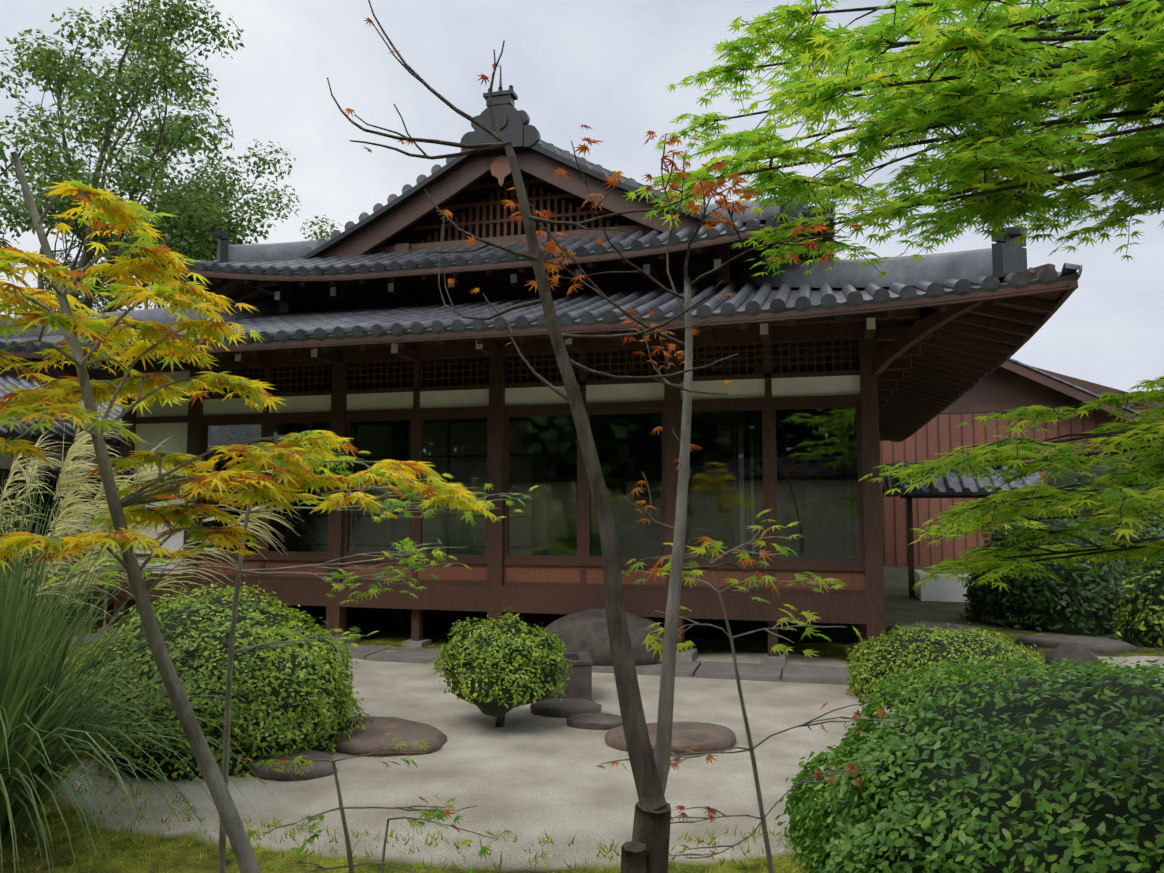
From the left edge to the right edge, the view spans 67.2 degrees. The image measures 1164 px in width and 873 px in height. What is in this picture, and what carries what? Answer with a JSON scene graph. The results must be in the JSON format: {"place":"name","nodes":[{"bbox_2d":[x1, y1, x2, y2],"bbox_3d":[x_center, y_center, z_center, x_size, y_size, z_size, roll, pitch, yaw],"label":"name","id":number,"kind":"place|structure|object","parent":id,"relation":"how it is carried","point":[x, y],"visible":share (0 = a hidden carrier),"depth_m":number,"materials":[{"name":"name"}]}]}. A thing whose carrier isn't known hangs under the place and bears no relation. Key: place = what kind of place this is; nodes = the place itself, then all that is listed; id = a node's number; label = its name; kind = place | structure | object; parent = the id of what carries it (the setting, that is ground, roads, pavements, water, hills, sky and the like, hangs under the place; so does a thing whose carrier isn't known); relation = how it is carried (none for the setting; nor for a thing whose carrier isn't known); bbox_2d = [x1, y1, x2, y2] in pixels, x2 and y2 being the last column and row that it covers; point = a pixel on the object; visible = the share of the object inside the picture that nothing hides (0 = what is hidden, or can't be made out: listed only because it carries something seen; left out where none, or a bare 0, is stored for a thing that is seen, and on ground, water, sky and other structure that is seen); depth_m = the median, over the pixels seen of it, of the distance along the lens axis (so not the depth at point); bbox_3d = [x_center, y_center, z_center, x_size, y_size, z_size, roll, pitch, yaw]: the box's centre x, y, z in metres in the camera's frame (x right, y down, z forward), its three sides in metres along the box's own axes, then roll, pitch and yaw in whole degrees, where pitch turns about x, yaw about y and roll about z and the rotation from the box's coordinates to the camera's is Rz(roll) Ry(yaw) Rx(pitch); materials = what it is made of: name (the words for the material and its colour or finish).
{"place":"outdoors","nodes":[
{"label":"outdoors","id":0,"kind":"place"},
{"bbox_2d":[0,565,1163,872],"bbox_3d":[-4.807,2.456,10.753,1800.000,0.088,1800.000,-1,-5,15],"label":"ground","id":1,"kind":"structure","parent":0,"point":[526,775],"depth_m":5.14,"materials":[{"name":"stone"}]},
{"bbox_2d":[0,105,79,245],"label":"tree","id":2,"kind":"object","parent":1,"relation":"on","point":[25,157],"visible":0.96,"depth_m":19.90,"materials":[{"name":"green plant"}]},
{"bbox_2d":[35,561,108,634],"bbox_3d":[-6.394,2.009,10.953,1.110,1.000,0.050,-1,-5,15],"label":"bamboo fence","id":3,"kind":"object","parent":1,"relation":"on","point":[104,619],"visible":0.31,"depth_m":10.85,"materials":[{"name":"brown wood"}]},
{"bbox_2d":[0,371,178,622],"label":"corridor wing","id":4,"kind":"structure","parent":1,"relation":"on","point":[66,432],"depth_m":12.01,"materials":[{"name":"brown wood"}]},
{"bbox_2d":[0,427,181,701],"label":"pampas grass","id":5,"kind":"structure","parent":1,"relation":"on","point":[14,469],"depth_m":6.30,"materials":[{"name":"beige plant"}]},
{"bbox_2d":[0,0,299,313],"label":"tree","id":6,"kind":"object","parent":1,"relation":"on","point":[198,221],"visible":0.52,"depth_m":27.35,"materials":[{"name":"green plant"}]},
{"bbox_2d":[0,398,304,872],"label":"pampas grass","id":7,"kind":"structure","parent":1,"relation":"on","point":[32,733],"depth_m":4.39,"materials":[{"name":"plant"}]},
{"bbox_2d":[45,581,372,784],"bbox_3d":[-2.569,1.905,6.084,2.161,1.818,2.069,-1,-5,15],"label":"shrub","id":8,"kind":"object","parent":1,"relation":"on","point":[309,674],"visible":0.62,"depth_m":5.52,"materials":[{"name":"green plant"}]},
{"bbox_2d":[0,152,497,872],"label":"yellow maple tree","id":9,"kind":"object","parent":1,"relation":"on","point":[286,458],"visible":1,"depth_m":2.39,"materials":[{"name":"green plant"}]},
{"bbox_2d":[247,749,337,781],"bbox_3d":[-1.795,2.033,5.416,0.463,0.106,0.513,4,-6,-42],"label":"stepping stone","id":10,"kind":"object","parent":1,"relation":"on","point":[321,769],"visible":0.5,"depth_m":5.28,"materials":[{"name":"grey stone"}]},
{"bbox_2d":[300,215,340,239],"bbox_3d":[-8.297,-1.886,35.067,12.027,14.596,9.524,-3,-5,31],"label":"tree","id":11,"kind":"object","parent":1,"relation":"on","point":[315,233],"depth_m":36.18,"materials":[{"name":"green plant"}]},
{"bbox_2d":[328,716,446,755],"bbox_3d":[-1.480,2.093,6.154,1.175,0.104,0.843,-1,-5,15],"label":"stepping stone","id":12,"kind":"object","parent":1,"relation":"on","point":[372,737],"visible":0.5,"depth_m":5.91,"materials":[{"name":"grey stone"}]},
{"bbox_2d":[0,754,831,872],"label":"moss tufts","id":13,"kind":"object","parent":1,"relation":"on","point":[300,831],"visible":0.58,"depth_m":4.15,"materials":[{"name":"green plant"}]},
{"bbox_2d":[44,437,909,872],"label":"sapling","id":14,"kind":"object","parent":1,"relation":"on","point":[412,549],"visible":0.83,"depth_m":2.52,"materials":[{"name":"green plant"}]},
{"bbox_2d":[428,607,572,726],"bbox_3d":[-0.634,1.716,6.526,1.123,0.885,1.014,-1,-5,15],"label":"round shrub","id":15,"kind":"object","parent":1,"relation":"on","point":[500,669],"visible":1,"depth_m":6.29,"materials":[{"name":"green plant"}]},
{"bbox_2d":[0,65,1081,667],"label":"temple","id":16,"kind":"structure","parent":1,"relation":"on","point":[374,347],"depth_m":10.16,"materials":[{"name":"brown wood"}]},
{"bbox_2d":[538,652,592,701],"bbox_3d":[-0.179,2.058,7.478,0.500,0.346,0.500,0,-5,-5],"label":"stone basin","id":17,"kind":"object","parent":1,"relation":"on","point":[579,684],"visible":0.36,"depth_m":7.25,"materials":[{"name":"grey stone"}]},
{"bbox_2d":[530,698,601,717],"bbox_3d":[-0.125,2.157,6.948,0.558,0.104,0.399,-1,-5,15],"label":"stepping stone","id":18,"kind":"object","parent":1,"relation":"on","point":[557,708],"visible":0.69,"depth_m":6.83,"materials":[{"name":"grey stone"}]},
{"bbox_2d":[327,0,862,872],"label":"maple tree","id":19,"kind":"object","parent":1,"relation":"on","point":[645,850],"visible":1,"depth_m":1.81,"materials":[{"name":"brown plant"}]},
{"bbox_2d":[567,713,622,729],"bbox_3d":[0.108,2.140,6.583,0.453,0.080,0.371,-1,-5,15],"label":"stepping stone","id":20,"kind":"object","parent":1,"relation":"on","point":[598,721],"visible":0.83,"depth_m":6.46,"materials":[{"name":"grey stone"}]},
{"bbox_2d":[539,608,663,665],"bbox_3d":[0.143,2.091,9.171,1.559,0.551,0.969,-1,-5,15],"label":"boulder","id":21,"kind":"object","parent":1,"relation":"on","point":[584,631],"visible":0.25,"depth_m":8.81,"materials":[{"name":"grey stone"}]},
{"bbox_2d":[605,722,736,754],"bbox_3d":[0.626,2.085,6.064,0.877,0.105,0.695,2,-5,-28],"label":"stepping stone","id":22,"kind":"object","parent":1,"relation":"on","point":[704,737],"visible":0.58,"depth_m":5.93,"materials":[{"name":"grey stone"}]},
{"bbox_2d":[622,0,1163,591],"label":"green maple","id":23,"kind":"object","parent":1,"relation":"on","point":[988,58],"visible":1,"depth_m":2.53,"materials":[{"name":"green plant"}]},
{"bbox_2d":[885,622,984,636],"bbox_3d":[3.652,2.150,9.024,1.027,0.409,0.993,5,-6,-45],"label":"stone step","id":24,"kind":"object","parent":1,"relation":"on","point":[912,624],"visible":0.15,"depth_m":9.06,"materials":[{"name":"grey stone"}]},
{"bbox_2d":[844,618,1051,709],"bbox_3d":[3.149,2.095,7.540,1.720,1.014,1.485,-1,-5,15],"label":"round shrub","id":25,"kind":"object","parent":1,"relation":"on","point":[878,661],"visible":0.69,"depth_m":7.28,"materials":[{"name":"green plant"}]},
{"bbox_2d":[881,461,1042,601],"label":"garden wall","id":26,"kind":"structure","parent":1,"relation":"on","point":[947,590],"depth_m":15.14,"materials":[{"name":"grey tile"}]},
{"bbox_2d":[775,652,1163,872],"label":"hedge","id":27,"kind":"object","parent":1,"relation":"on","point":[1059,772],"visible":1,"depth_m":3.16,"materials":[{"name":"green plant"}]},
{"bbox_2d":[880,358,1163,565],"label":"outbuilding","id":28,"kind":"structure","parent":1,"relation":"on","point":[1009,383],"depth_m":23.95,"materials":[{"name":"brown wood"}]},
{"bbox_2d":[959,503,1140,635],"bbox_3d":[6.510,2.233,12.269,2.281,2.769,2.791,-1,-5,15],"label":"dark shrub","id":29,"kind":"object","parent":1,"relation":"on","point":[1075,600],"visible":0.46,"depth_m":11.46,"materials":[{"name":"green plant"}]},
{"bbox_2d":[1044,642,1102,673],"bbox_3d":[4.918,2.196,8.757,0.513,0.276,0.424,-1,-5,15],"label":"rock","id":30,"kind":"object","parent":1,"relation":"on","point":[1074,651],"visible":0.5,"depth_m":8.66,"materials":[{"name":"grey stone"}]},
{"bbox_2d":[1013,635,1138,653],"bbox_3d":[5.589,2.357,9.932,1.239,0.142,0.699,-3,-6,36],"label":"rock","id":31,"kind":"object","parent":1,"relation":"on","point":[1101,645],"visible":0.69,"depth_m":9.76,"materials":[{"name":"grey stone"}]},
{"bbox_2d":[1032,450,1163,587],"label":"dark shrub","id":32,"kind":"object","parent":1,"relation":"on","point":[1097,472],"visible":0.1,"depth_m":13.69,"materials":[{"name":"green plant"}]},
{"bbox_2d":[1109,551,1163,650],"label":"dark shrub","id":33,"kind":"object","parent":1,"relation":"on","point":[1142,624],"visible":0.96,"depth_m":10.01,"materials":[{"name":"green plant"}]},
{"bbox_2d":[0,0,1163,392],"label":"sky","id":34,"kind":"structure","parent":0,"point":[607,67],"materials":[{"name":"white"}]}
]}

